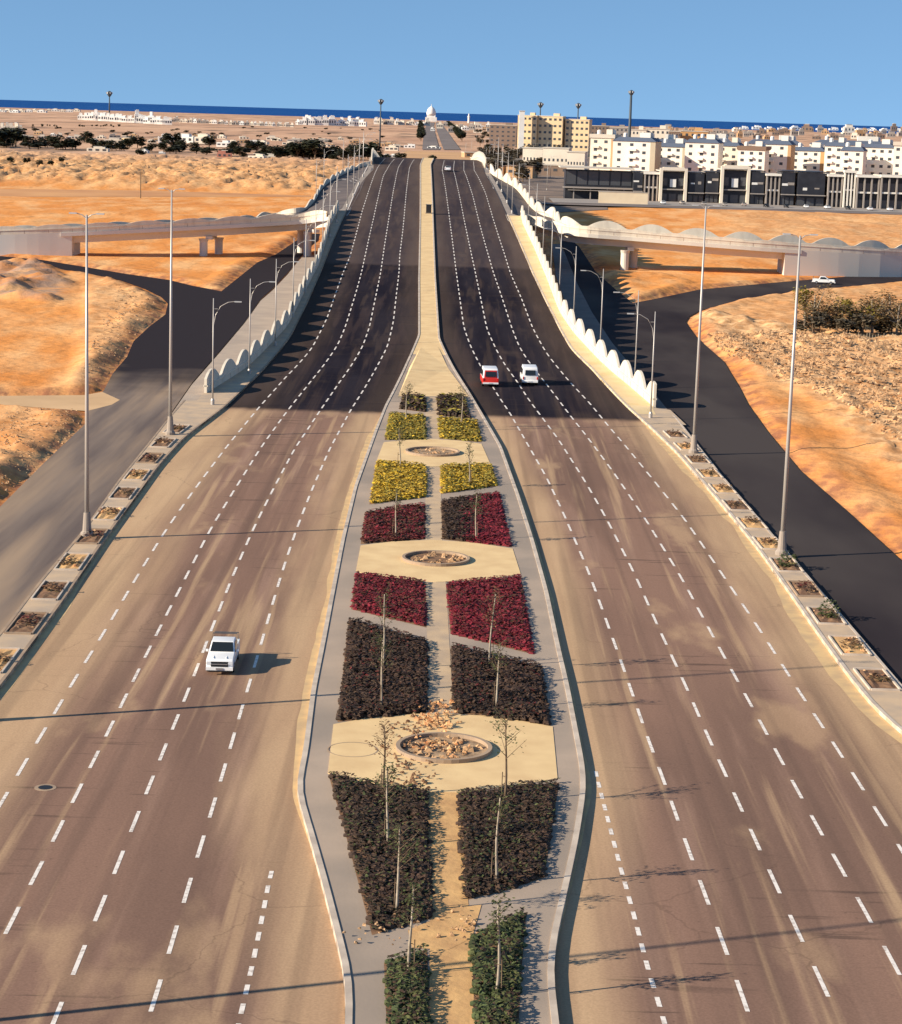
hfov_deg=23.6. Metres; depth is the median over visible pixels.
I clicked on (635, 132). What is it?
building
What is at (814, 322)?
bush
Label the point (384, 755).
sapling
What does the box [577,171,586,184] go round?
shop window
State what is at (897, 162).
apartment block
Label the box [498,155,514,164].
tree
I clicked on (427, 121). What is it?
house
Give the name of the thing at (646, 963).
lane marking
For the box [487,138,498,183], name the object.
street lamp
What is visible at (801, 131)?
house
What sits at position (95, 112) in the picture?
house
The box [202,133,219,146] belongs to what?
tree
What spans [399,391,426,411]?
flower bed
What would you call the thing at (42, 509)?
service road
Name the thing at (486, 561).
pavement
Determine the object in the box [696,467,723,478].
tree pit
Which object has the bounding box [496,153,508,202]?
street lamp
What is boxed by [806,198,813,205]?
shop window
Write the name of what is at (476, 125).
house
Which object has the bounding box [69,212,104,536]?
lamp post
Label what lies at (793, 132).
house
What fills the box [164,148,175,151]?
bush
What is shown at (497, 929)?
sapling
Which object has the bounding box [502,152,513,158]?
tree
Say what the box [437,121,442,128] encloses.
house
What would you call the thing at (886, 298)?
tree
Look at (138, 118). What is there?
house
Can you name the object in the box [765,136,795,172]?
apartment block
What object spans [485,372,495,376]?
rear window
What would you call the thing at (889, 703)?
pavement
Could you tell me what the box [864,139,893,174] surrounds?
apartment block
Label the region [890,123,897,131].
house
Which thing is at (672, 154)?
apartment block
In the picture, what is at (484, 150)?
tree
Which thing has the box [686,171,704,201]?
shop front
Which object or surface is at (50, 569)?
kerb
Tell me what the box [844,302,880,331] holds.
tree
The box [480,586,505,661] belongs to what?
sapling
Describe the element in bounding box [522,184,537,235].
street lamp
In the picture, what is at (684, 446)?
tree pit
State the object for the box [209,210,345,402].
pavement
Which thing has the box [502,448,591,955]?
sand drift
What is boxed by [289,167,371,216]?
road
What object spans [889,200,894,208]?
shop window
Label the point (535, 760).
pavement
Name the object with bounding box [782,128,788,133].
house
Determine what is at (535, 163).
tree
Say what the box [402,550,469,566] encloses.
round planter
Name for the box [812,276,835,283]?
pickup truck
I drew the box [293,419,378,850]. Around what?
sand drift
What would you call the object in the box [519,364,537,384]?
minibus
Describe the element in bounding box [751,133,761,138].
house
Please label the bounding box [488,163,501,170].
tree
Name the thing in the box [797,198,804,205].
shop window
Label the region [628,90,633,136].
light mast
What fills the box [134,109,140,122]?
house
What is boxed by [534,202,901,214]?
road
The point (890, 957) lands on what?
lane marking
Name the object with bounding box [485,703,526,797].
sapling
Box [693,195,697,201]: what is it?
shop window
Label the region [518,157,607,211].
yard
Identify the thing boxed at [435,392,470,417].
flower bed
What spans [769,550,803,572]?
tree pit
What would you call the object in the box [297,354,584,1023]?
pavement
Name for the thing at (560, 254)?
street lamp
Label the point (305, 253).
street lamp
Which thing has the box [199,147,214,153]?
bush
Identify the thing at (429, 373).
path
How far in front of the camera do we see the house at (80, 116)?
4054.01 m
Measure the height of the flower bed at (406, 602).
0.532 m
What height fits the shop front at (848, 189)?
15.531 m
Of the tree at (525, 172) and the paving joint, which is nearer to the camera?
the paving joint
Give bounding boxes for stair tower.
[518,110,524,148]
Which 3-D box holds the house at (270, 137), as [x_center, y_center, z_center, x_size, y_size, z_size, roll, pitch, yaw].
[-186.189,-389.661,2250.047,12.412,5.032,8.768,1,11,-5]
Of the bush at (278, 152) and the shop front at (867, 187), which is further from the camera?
the bush at (278, 152)
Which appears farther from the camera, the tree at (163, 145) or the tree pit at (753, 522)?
the tree at (163, 145)
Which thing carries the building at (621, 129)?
on the ground at (846, 457)
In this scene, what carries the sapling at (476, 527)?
on the flower bed at (458, 518)
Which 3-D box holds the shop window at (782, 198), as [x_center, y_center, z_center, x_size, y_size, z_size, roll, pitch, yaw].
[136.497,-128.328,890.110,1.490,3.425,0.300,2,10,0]
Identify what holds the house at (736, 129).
on the ground at (846, 457)
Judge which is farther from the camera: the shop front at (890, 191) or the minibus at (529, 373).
the shop front at (890, 191)
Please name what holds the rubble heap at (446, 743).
on the round planter at (479, 748)
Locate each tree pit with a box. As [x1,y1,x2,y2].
[0,647,20,673]
[4,611,47,634]
[30,580,69,600]
[54,552,89,570]
[75,528,108,543]
[92,506,124,520]
[108,486,137,499]
[123,468,150,480]
[136,452,163,463]
[150,436,176,447]
[163,424,190,433]
[663,429,687,437]
[673,441,699,450]
[685,453,710,463]
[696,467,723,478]
[708,483,736,493]
[722,499,751,510]
[736,515,768,529]
[752,536,777,549]
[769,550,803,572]
[787,580,824,597]
[806,598,846,624]
[828,635,871,655]
[853,667,901,690]
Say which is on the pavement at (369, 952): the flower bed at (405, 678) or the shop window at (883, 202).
the flower bed at (405, 678)
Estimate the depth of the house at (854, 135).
5266.06 m
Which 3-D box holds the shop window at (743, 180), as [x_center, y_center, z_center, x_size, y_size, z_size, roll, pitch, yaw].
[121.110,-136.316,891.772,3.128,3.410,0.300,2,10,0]
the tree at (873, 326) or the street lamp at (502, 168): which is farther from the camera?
the street lamp at (502, 168)
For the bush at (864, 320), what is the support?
on the ground at (846, 457)
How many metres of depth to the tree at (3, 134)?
1521.24 m
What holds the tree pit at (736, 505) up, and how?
on the pavement at (889, 703)
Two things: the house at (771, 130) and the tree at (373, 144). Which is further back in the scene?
the house at (771, 130)
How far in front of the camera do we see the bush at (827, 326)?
349.79 m
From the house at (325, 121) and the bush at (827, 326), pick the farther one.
the house at (325, 121)
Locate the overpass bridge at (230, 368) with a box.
[203,148,656,407]
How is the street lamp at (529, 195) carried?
on the overpass bridge at (230, 368)
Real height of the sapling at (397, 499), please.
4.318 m
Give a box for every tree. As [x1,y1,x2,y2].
[0,127,18,147]
[0,131,7,140]
[5,126,26,146]
[33,137,44,144]
[41,135,51,147]
[57,134,73,149]
[70,136,83,149]
[79,131,94,142]
[85,137,98,145]
[97,140,107,145]
[115,139,124,150]
[120,135,133,146]
[135,148,145,154]
[157,139,169,150]
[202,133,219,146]
[252,140,265,150]
[275,144,288,155]
[302,138,327,159]
[328,151,340,158]
[337,145,353,159]
[350,141,370,159]
[361,139,379,158]
[364,143,383,154]
[417,130,425,137]
[477,148,492,155]
[487,158,504,164]
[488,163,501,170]
[492,152,510,159]
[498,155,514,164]
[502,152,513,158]
[509,148,522,156]
[512,163,525,179]
[518,168,530,181]
[524,159,543,173]
[792,285,813,319]
[794,282,835,317]
[809,297,840,326]
[822,292,852,329]
[834,297,852,318]
[840,301,868,331]
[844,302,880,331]
[851,289,895,333]
[858,293,882,316]
[869,296,901,332]
[876,292,901,313]
[878,299,901,335]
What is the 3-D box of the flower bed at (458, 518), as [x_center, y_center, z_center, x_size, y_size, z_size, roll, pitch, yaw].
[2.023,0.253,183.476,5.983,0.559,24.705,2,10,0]
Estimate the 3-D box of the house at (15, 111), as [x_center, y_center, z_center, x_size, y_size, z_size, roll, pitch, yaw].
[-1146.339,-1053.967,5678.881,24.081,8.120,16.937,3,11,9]
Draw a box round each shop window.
[566,171,575,183]
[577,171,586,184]
[588,171,597,184]
[599,172,609,184]
[611,172,620,185]
[622,172,631,185]
[662,178,666,184]
[662,193,666,200]
[668,194,675,200]
[678,178,683,185]
[678,194,682,200]
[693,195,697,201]
[723,194,727,202]
[724,177,728,185]
[730,195,737,202]
[739,195,745,202]
[740,178,746,185]
[750,196,753,203]
[780,197,783,204]
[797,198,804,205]
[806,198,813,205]
[816,198,822,205]
[857,200,861,207]
[858,183,862,190]
[864,200,869,207]
[865,183,870,190]
[871,200,876,207]
[872,184,877,191]
[881,200,886,207]
[882,183,887,191]
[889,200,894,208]
[890,183,895,191]
[896,201,901,208]
[897,184,901,191]
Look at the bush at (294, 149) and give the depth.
1415.76 m
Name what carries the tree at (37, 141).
on the ground at (846, 457)
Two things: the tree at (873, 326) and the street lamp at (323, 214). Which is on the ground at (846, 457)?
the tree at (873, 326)
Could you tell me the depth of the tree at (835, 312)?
344.28 m
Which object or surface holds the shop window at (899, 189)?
in the shop front at (890, 191)
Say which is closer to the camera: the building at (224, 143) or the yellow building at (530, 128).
the building at (224, 143)
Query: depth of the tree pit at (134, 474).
199.01 m
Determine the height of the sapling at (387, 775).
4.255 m
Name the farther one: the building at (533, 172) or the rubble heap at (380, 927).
the building at (533, 172)
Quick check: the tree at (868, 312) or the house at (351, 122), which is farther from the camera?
the house at (351, 122)
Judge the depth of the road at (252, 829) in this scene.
121.62 m
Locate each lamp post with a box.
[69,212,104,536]
[158,188,184,434]
[688,205,719,453]
[775,233,817,555]
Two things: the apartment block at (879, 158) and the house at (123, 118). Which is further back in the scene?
the house at (123, 118)
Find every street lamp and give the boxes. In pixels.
[211,298,241,404]
[248,279,275,373]
[274,259,298,345]
[292,240,314,316]
[304,219,325,292]
[314,205,333,271]
[322,190,339,252]
[329,177,345,236]
[335,166,344,221]
[346,154,351,206]
[353,146,367,195]
[358,139,362,184]
[362,132,373,176]
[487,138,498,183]
[491,144,502,191]
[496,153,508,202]
[500,161,513,212]
[521,173,529,219]
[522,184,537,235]
[528,197,544,250]
[535,210,553,268]
[543,228,561,290]
[555,246,576,310]
[581,269,603,339]
[613,290,638,373]
[627,312,655,417]
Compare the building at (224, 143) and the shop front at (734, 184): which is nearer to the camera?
the shop front at (734, 184)
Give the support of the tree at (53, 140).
on the ground at (846, 457)
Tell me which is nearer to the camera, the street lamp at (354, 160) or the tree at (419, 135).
the street lamp at (354, 160)
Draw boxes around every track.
[0,189,310,196]
[0,392,118,410]
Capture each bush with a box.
[6,157,14,162]
[21,142,36,148]
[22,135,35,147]
[23,157,30,162]
[35,159,42,164]
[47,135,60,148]
[47,158,54,164]
[55,144,67,147]
[58,156,65,161]
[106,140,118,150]
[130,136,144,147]
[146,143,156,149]
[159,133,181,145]
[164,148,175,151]
[170,144,186,149]
[170,147,184,153]
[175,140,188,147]
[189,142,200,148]
[189,147,199,153]
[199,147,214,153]
[200,149,212,154]
[213,148,230,152]
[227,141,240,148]
[233,145,247,156]
[243,147,251,152]
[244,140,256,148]
[259,145,271,152]
[267,145,284,156]
[287,141,307,156]
[304,152,321,159]
[323,147,336,155]
[346,144,356,159]
[394,152,406,157]
[457,132,466,137]
[793,319,807,330]
[803,314,826,333]
[809,311,831,331]
[821,314,833,328]
[830,318,840,330]
[837,318,855,331]
[846,316,861,332]
[853,313,877,333]
[874,317,890,334]
[891,318,901,334]
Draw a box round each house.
[9,109,20,112]
[34,131,42,134]
[71,134,79,138]
[78,113,82,119]
[85,112,90,119]
[93,109,97,120]
[97,135,105,138]
[101,112,106,120]
[109,114,114,121]
[109,133,120,137]
[114,113,119,121]
[121,115,126,121]
[128,115,134,122]
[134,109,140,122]
[136,114,142,122]
[143,116,147,123]
[148,112,154,123]
[165,117,171,124]
[217,134,226,138]
[266,135,274,139]
[300,117,306,124]
[308,117,314,124]
[317,116,322,124]
[323,115,328,125]
[329,115,335,125]
[338,117,344,125]
[349,118,354,125]
[349,138,358,142]
[353,119,358,125]
[359,119,366,126]
[387,117,393,124]
[404,143,414,147]
[425,118,429,125]
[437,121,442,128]
[461,125,468,129]
[468,123,474,129]
[473,122,479,128]
[713,128,721,133]
[729,132,735,137]
[732,127,741,131]
[736,130,742,137]
[743,130,748,136]
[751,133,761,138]
[756,128,766,133]
[767,128,775,131]
[771,131,779,135]
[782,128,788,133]
[790,128,797,135]
[798,128,803,134]
[802,124,812,131]
[812,135,820,139]
[817,125,823,131]
[821,128,828,134]
[830,132,837,139]
[843,124,854,132]
[851,132,858,138]
[855,129,864,135]
[876,132,884,138]
[886,131,895,136]
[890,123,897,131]
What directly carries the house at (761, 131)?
on the ground at (846, 457)
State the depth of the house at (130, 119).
3755.89 m
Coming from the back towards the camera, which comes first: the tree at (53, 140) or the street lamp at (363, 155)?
the tree at (53, 140)
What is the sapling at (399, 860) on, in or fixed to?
in the flower bed at (361, 807)
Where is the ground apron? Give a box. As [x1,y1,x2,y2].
[402,151,519,181]
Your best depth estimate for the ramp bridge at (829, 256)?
490.30 m
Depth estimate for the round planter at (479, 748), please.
116.21 m
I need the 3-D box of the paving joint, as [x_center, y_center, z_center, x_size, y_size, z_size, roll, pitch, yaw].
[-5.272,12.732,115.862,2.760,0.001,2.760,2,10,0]
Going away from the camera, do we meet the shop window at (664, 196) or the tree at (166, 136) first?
the shop window at (664, 196)
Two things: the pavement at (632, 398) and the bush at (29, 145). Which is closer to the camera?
the pavement at (632, 398)
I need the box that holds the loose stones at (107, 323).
[83,286,155,380]
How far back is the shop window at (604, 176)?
902.25 m
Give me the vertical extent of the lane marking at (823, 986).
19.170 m
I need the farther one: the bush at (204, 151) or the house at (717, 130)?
the house at (717, 130)
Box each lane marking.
[0,162,381,806]
[3,162,391,933]
[51,160,402,1023]
[149,159,414,1011]
[236,871,273,1023]
[442,162,749,1011]
[453,166,829,996]
[464,171,901,974]
[473,161,901,852]
[594,771,666,1023]
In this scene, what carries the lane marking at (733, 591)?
on the road at (769, 961)
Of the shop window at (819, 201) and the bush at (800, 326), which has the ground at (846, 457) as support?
the bush at (800, 326)
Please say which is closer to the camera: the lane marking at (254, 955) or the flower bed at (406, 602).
the lane marking at (254, 955)
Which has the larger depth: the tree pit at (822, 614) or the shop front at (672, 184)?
the shop front at (672, 184)
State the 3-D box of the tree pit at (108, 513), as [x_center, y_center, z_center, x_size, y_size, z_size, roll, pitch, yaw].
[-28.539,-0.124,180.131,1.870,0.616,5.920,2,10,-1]
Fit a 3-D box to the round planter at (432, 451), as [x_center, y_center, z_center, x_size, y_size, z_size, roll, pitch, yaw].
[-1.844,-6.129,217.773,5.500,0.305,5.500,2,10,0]
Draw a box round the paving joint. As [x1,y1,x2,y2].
[327,742,377,756]
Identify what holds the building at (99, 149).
on the ground at (846, 457)
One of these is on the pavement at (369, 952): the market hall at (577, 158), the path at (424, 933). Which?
the path at (424, 933)
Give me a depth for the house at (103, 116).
3912.83 m
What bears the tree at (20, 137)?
on the ground at (846, 457)
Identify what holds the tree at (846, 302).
on the ground at (846, 457)
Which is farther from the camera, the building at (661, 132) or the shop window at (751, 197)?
the building at (661, 132)
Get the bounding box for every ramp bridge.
[0,161,370,255]
[489,164,901,276]
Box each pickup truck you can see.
[206,631,239,671]
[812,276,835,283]
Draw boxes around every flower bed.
[328,771,435,934]
[335,617,429,721]
[350,571,428,626]
[360,502,426,543]
[369,459,427,503]
[382,943,433,1023]
[385,411,427,439]
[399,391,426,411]
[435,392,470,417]
[436,415,482,441]
[439,461,497,493]
[440,490,512,546]
[446,574,535,653]
[449,642,551,725]
[456,778,559,898]
[468,907,527,1023]
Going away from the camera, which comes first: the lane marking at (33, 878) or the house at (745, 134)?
the lane marking at (33, 878)
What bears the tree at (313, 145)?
on the ground at (846, 457)
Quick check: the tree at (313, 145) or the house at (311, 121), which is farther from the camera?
the house at (311, 121)
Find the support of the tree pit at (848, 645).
on the pavement at (889, 703)
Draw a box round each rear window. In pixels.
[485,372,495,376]
[525,370,535,374]
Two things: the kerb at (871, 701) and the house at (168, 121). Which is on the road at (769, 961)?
the kerb at (871, 701)
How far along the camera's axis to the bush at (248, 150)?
1538.67 m
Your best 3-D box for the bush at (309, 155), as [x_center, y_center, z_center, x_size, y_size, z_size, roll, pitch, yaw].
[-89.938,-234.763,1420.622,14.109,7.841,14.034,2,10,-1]
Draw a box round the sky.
[0,0,901,126]
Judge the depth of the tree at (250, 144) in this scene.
1616.46 m
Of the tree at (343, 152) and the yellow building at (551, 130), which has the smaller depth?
the tree at (343, 152)
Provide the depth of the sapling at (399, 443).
207.50 m
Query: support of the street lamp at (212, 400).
on the pavement at (201, 407)
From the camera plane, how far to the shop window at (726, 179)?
891.74 m
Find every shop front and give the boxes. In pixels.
[558,165,642,198]
[631,170,643,191]
[642,171,658,200]
[656,167,687,201]
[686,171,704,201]
[701,170,719,202]
[716,165,750,203]
[746,170,765,203]
[763,173,781,204]
[776,169,795,204]
[793,170,826,205]
[824,174,843,206]
[837,170,856,207]
[854,174,880,208]
[873,174,901,208]
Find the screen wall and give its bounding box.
[598,191,647,204]
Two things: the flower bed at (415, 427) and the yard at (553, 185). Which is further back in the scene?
the yard at (553, 185)
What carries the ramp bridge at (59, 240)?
on the ground at (846, 457)
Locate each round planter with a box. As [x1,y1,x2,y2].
[396,732,491,763]
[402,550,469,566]
[405,446,459,456]
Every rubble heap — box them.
[342,913,427,959]
[380,714,441,788]
[383,733,469,756]
[413,699,461,731]
[436,906,483,940]
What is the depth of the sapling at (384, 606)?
132.10 m
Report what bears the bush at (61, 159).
on the ground at (846, 457)
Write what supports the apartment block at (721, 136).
on the ground at (846, 457)
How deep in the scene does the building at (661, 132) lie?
1467.96 m
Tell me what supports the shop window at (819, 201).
in the shop front at (809, 190)
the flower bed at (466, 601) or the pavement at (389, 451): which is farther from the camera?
the pavement at (389, 451)
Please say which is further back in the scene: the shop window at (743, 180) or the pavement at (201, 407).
the shop window at (743, 180)
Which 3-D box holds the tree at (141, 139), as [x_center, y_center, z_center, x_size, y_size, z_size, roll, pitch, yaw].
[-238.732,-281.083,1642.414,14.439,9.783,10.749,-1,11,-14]
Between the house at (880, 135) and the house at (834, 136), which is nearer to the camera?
the house at (834, 136)
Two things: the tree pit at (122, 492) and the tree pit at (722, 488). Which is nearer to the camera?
the tree pit at (122, 492)
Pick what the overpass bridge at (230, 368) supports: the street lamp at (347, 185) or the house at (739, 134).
the street lamp at (347, 185)
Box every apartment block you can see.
[589,129,621,169]
[612,132,661,170]
[659,134,677,142]
[660,138,686,167]
[684,134,723,173]
[699,134,730,141]
[722,137,743,165]
[737,141,770,172]
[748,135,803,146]
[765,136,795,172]
[794,142,824,170]
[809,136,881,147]
[824,137,846,173]
[840,142,867,174]
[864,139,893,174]
[892,142,901,174]
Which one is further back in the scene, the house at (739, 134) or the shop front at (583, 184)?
the house at (739, 134)
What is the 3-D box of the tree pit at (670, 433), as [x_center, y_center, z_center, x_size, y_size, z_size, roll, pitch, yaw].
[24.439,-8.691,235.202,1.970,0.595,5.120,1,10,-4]
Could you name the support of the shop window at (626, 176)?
in the shop front at (583, 184)
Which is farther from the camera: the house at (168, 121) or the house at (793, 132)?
the house at (793, 132)
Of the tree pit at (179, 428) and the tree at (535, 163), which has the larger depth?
the tree at (535, 163)
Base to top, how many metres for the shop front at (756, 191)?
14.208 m
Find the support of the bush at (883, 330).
on the ground at (846, 457)
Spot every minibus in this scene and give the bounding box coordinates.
[479,366,498,385]
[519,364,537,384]
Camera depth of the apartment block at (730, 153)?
985.22 m
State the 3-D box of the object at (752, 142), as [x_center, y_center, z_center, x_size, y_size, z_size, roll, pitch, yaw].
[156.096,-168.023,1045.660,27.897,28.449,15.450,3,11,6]
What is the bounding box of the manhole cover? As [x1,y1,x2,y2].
[34,784,55,790]
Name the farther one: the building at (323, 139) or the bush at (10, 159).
the building at (323, 139)
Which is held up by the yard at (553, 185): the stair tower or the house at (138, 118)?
the stair tower
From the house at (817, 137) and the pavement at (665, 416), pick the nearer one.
the pavement at (665, 416)
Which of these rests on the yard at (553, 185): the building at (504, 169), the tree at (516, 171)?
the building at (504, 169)
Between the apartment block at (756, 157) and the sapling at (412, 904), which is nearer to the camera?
the sapling at (412, 904)
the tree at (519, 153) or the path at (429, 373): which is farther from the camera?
the tree at (519, 153)
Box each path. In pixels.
[399,347,467,395]
[408,905,480,949]
[425,397,453,713]
[427,792,474,1023]
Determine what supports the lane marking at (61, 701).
on the road at (252, 829)
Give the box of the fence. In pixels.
[835,332,898,338]
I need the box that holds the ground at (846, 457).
[0,107,901,993]
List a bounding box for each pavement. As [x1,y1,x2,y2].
[0,400,229,686]
[172,254,314,412]
[183,392,229,418]
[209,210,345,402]
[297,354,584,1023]
[328,714,557,792]
[356,540,520,581]
[377,439,489,466]
[412,159,444,354]
[509,215,654,415]
[549,198,901,212]
[552,244,666,408]
[636,414,901,733]
[652,408,685,424]
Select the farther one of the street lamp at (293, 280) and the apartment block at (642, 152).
the apartment block at (642, 152)
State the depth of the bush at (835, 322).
342.68 m
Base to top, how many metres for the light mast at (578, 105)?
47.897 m
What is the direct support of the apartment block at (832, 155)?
on the ground at (846, 457)
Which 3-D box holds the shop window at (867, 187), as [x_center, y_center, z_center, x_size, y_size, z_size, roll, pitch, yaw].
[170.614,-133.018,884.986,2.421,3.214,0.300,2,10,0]
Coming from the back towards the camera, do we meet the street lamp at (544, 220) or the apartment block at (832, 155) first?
the apartment block at (832, 155)
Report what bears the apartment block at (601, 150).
on the ground at (846, 457)
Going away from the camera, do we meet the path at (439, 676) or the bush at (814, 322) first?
the path at (439, 676)
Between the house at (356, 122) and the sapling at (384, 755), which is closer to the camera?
the sapling at (384, 755)
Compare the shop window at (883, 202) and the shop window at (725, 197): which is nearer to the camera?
the shop window at (883, 202)
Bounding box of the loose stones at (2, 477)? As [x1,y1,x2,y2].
[0,407,80,496]
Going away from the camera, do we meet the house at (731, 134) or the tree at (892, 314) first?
the tree at (892, 314)
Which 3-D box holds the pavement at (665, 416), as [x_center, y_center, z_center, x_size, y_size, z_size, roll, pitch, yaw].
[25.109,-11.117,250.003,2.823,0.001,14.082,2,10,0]
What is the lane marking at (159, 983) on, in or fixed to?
on the road at (252, 829)
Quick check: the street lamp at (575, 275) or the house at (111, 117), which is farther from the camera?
the house at (111, 117)
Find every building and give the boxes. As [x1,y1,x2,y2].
[87,146,109,151]
[103,137,120,143]
[177,133,193,142]
[194,133,212,143]
[216,140,229,146]
[217,150,231,156]
[248,153,266,157]
[287,138,303,141]
[318,138,330,141]
[385,145,398,150]
[425,104,436,121]
[461,152,475,156]
[487,165,505,175]
[489,123,517,147]
[505,165,537,177]
[517,113,540,146]
[537,113,565,146]
[541,164,566,175]
[564,117,591,156]
[592,123,608,133]
[609,125,627,136]
[631,126,645,136]
[646,125,669,138]
[669,127,680,137]
[678,127,708,139]
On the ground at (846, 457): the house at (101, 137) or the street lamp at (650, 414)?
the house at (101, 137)
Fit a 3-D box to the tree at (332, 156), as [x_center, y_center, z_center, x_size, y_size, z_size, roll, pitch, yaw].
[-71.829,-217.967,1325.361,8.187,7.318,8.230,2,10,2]
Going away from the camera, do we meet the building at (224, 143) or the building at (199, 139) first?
the building at (224, 143)
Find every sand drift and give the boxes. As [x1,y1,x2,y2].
[0,408,224,699]
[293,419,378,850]
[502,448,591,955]
[642,422,901,743]
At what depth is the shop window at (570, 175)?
902.25 m
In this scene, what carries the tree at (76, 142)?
on the ground at (846, 457)
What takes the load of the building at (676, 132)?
on the ground at (846, 457)
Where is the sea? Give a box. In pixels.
[0,100,900,133]
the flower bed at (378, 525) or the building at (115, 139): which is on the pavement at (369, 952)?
the flower bed at (378, 525)
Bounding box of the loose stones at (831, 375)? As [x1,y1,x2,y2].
[707,328,901,440]
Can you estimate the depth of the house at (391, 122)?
5378.50 m
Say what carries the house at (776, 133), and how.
on the ground at (846, 457)
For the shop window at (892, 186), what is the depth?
883.72 m
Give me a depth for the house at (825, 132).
7107.38 m
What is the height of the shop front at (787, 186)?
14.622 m
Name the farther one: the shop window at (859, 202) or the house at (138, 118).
the house at (138, 118)
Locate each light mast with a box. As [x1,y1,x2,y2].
[106,91,112,112]
[378,99,383,146]
[537,102,543,114]
[575,103,581,118]
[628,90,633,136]
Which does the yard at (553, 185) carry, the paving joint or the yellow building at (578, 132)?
the yellow building at (578, 132)
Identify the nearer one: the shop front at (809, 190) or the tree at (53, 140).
the shop front at (809, 190)
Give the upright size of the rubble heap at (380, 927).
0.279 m
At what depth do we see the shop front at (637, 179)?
894.90 m
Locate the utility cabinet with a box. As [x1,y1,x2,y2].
[426,204,431,213]
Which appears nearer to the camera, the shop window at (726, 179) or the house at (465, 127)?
the shop window at (726, 179)
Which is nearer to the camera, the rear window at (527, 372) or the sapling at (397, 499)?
the sapling at (397, 499)
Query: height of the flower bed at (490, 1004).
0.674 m
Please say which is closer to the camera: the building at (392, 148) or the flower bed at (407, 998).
the flower bed at (407, 998)
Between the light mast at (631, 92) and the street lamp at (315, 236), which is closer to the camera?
the street lamp at (315, 236)
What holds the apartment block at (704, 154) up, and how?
on the ground at (846, 457)
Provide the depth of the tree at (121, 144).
1541.32 m
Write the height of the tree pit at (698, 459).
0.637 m
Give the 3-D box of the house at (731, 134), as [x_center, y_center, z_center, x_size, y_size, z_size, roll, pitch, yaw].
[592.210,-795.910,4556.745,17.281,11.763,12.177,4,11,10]
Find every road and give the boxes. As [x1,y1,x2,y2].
[0,157,421,1023]
[0,234,319,630]
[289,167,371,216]
[422,122,439,149]
[431,159,901,1023]
[436,122,460,149]
[488,174,554,220]
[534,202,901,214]
[562,240,901,683]
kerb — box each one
[0,209,346,688]
[0,400,184,634]
[298,158,422,1023]
[430,158,585,1023]
[507,214,901,732]
[673,415,901,687]
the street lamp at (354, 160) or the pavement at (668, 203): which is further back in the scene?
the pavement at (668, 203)
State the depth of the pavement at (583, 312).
402.03 m
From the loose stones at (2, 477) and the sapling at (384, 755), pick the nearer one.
the sapling at (384, 755)
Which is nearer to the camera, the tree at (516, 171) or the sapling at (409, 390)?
the sapling at (409, 390)
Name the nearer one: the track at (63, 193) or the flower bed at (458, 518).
the flower bed at (458, 518)
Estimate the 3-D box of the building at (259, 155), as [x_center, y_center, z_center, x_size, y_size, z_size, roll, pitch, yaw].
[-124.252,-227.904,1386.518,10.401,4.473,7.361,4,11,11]
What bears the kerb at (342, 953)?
on the road at (252, 829)
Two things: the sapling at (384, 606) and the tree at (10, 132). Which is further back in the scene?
the tree at (10, 132)
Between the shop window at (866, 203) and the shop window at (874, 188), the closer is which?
the shop window at (874, 188)
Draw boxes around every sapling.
[365,716,394,792]
[371,631,394,704]
[372,759,405,841]
[375,583,393,665]
[380,816,425,912]
[390,484,402,532]
[395,878,426,973]
[396,425,405,465]
[400,383,414,418]
[455,386,472,421]
[465,442,474,482]
[468,488,486,537]
[477,887,514,990]
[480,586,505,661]
[484,638,509,705]
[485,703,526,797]
[485,786,515,878]
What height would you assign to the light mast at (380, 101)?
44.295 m
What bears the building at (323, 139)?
on the ground at (846, 457)
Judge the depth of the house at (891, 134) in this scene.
6552.21 m
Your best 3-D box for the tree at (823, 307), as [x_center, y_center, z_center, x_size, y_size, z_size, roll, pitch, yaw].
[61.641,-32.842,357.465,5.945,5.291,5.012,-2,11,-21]
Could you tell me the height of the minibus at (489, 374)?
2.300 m
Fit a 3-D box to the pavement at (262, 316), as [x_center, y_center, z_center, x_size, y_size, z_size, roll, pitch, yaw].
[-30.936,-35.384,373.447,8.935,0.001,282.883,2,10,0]
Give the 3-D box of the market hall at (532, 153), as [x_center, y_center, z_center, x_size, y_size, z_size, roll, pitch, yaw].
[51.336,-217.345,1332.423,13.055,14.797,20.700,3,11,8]
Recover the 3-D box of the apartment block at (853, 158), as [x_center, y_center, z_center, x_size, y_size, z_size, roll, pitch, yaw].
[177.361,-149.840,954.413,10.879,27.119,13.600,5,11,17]
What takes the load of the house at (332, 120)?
on the ground at (846, 457)
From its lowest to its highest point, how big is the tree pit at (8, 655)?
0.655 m
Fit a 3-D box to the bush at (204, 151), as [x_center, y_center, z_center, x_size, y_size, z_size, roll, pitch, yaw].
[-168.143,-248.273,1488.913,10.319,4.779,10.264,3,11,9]
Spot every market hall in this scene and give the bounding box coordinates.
[522,147,542,161]
[542,147,572,164]
[567,151,587,169]

